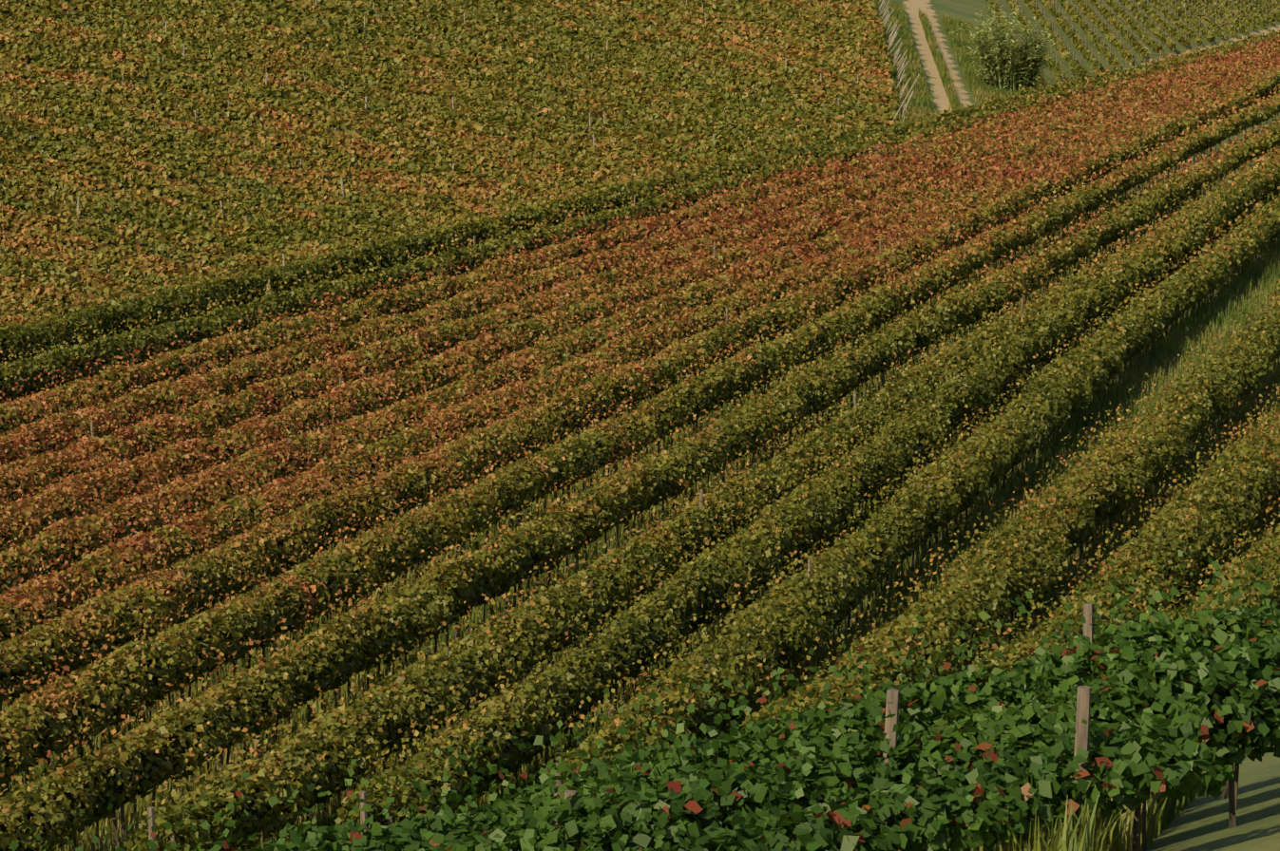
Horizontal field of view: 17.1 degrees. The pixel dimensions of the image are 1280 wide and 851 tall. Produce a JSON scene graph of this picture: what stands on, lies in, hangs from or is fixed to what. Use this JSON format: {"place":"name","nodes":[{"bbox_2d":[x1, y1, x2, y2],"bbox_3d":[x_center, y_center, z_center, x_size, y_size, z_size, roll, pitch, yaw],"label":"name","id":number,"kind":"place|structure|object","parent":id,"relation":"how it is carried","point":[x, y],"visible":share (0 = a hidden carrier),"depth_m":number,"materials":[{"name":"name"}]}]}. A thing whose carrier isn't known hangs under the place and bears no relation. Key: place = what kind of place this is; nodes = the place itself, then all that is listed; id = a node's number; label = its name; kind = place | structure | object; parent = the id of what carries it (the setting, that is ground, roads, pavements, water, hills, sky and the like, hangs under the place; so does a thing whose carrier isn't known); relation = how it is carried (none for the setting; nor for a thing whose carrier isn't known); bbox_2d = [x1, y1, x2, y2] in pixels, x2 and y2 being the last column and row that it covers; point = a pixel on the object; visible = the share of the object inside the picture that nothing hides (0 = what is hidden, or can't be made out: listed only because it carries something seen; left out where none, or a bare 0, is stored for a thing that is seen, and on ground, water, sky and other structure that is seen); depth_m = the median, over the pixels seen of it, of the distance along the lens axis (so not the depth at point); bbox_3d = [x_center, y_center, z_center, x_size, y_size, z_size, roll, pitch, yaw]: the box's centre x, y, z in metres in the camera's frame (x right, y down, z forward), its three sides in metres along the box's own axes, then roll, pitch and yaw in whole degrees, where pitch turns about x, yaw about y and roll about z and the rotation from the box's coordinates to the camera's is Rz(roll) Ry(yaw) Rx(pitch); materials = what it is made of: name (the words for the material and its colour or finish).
{"place":"outdoors","nodes":[
{"label":"outdoors","id":0,"kind":"place"},
{"bbox_2d":[0,0,1279,850],"bbox_3d":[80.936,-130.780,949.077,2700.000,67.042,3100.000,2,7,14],"label":"terrain","id":1,"kind":"structure","parent":0,"point":[1197,824],"depth_m":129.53,"materials":[{"name":"green plant"}]},
{"bbox_2d":[0,0,900,358],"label":"vines","id":2,"kind":"object","parent":1,"relation":"on","point":[181,200],"visible":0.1,"depth_m":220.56,"materials":[{"name":"green plant"}]},
{"bbox_2d":[2,0,897,294],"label":"posts","id":3,"kind":"object","parent":1,"relation":"on","point":[366,106],"visible":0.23,"depth_m":239.85,"materials":[{"name":"brown wood"}]},
{"bbox_2d":[147,719,780,850],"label":"wooden posts","id":4,"kind":"object","parent":1,"relation":"on","point":[151,811],"visible":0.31,"depth_m":71.82,"materials":[{"name":"brown wood"}]},
{"bbox_2d":[266,0,919,294],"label":"end posts","id":5,"kind":"object","parent":1,"relation":"on","point":[891,39],"visible":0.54,"depth_m":361.15,"materials":[{"name":"green plant"}]},
{"bbox_2d":[0,29,1279,850],"bbox_3d":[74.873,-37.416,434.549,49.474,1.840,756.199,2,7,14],"label":"vines","id":6,"kind":"object","parent":1,"relation":"on","point":[191,728],"depth_m":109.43,"materials":[{"name":"plant"}]},
{"bbox_2d":[3,41,1279,850],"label":"posts","id":7,"kind":"object","parent":1,"relation":"on","point":[628,524],"visible":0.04,"depth_m":119.39,"materials":[{"name":"brown wood"}]},
{"bbox_2d":[10,550,1279,850],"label":"vine","id":8,"kind":"object","parent":1,"relation":"on","point":[761,776],"depth_m":34.56,"materials":[{"name":"green plant"}]},
{"bbox_2d":[555,603,1142,850],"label":"posts","id":9,"kind":"object","parent":1,"relation":"on","point":[1083,710],"visible":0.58,"depth_m":34.26,"materials":[{"name":"brown wood"}]},
{"bbox_2d":[556,657,1279,850],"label":"vines","id":10,"kind":"object","parent":1,"relation":"on","point":[1223,695],"visible":0.02,"depth_m":36.06,"materials":[{"name":"plant"}]},
{"bbox_2d":[874,0,1044,125],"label":"verge grass","id":11,"kind":"structure","parent":1,"relation":"on","point":[920,101],"depth_m":375.37,"materials":[{"name":"green plant"}]},
{"bbox_2d":[951,4,1063,91],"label":"reed bush","id":12,"kind":"object","parent":1,"relation":"on","point":[1001,66],"visible":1,"depth_m":365.63,"materials":[{"name":"green plant"}]},
{"bbox_2d":[906,771,1206,850],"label":"grass","id":13,"kind":"structure","parent":1,"relation":"on","point":[1098,832],"depth_m":32.60,"materials":[{"name":"green plant"}]},
{"bbox_2d":[985,0,1279,86],"bbox_3d":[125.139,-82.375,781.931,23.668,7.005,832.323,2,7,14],"label":"vine leaves","id":14,"kind":"object","parent":1,"relation":"on","point":[1075,66],"visible":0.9,"depth_m":498.58,"materials":[{"name":"green plant"}]},
{"bbox_2d":[994,0,1279,82],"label":"posts","id":15,"kind":"object","parent":1,"relation":"on","point":[1131,27],"visible":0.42,"depth_m":488.06,"materials":[{"name":"brown wood"}]}
]}

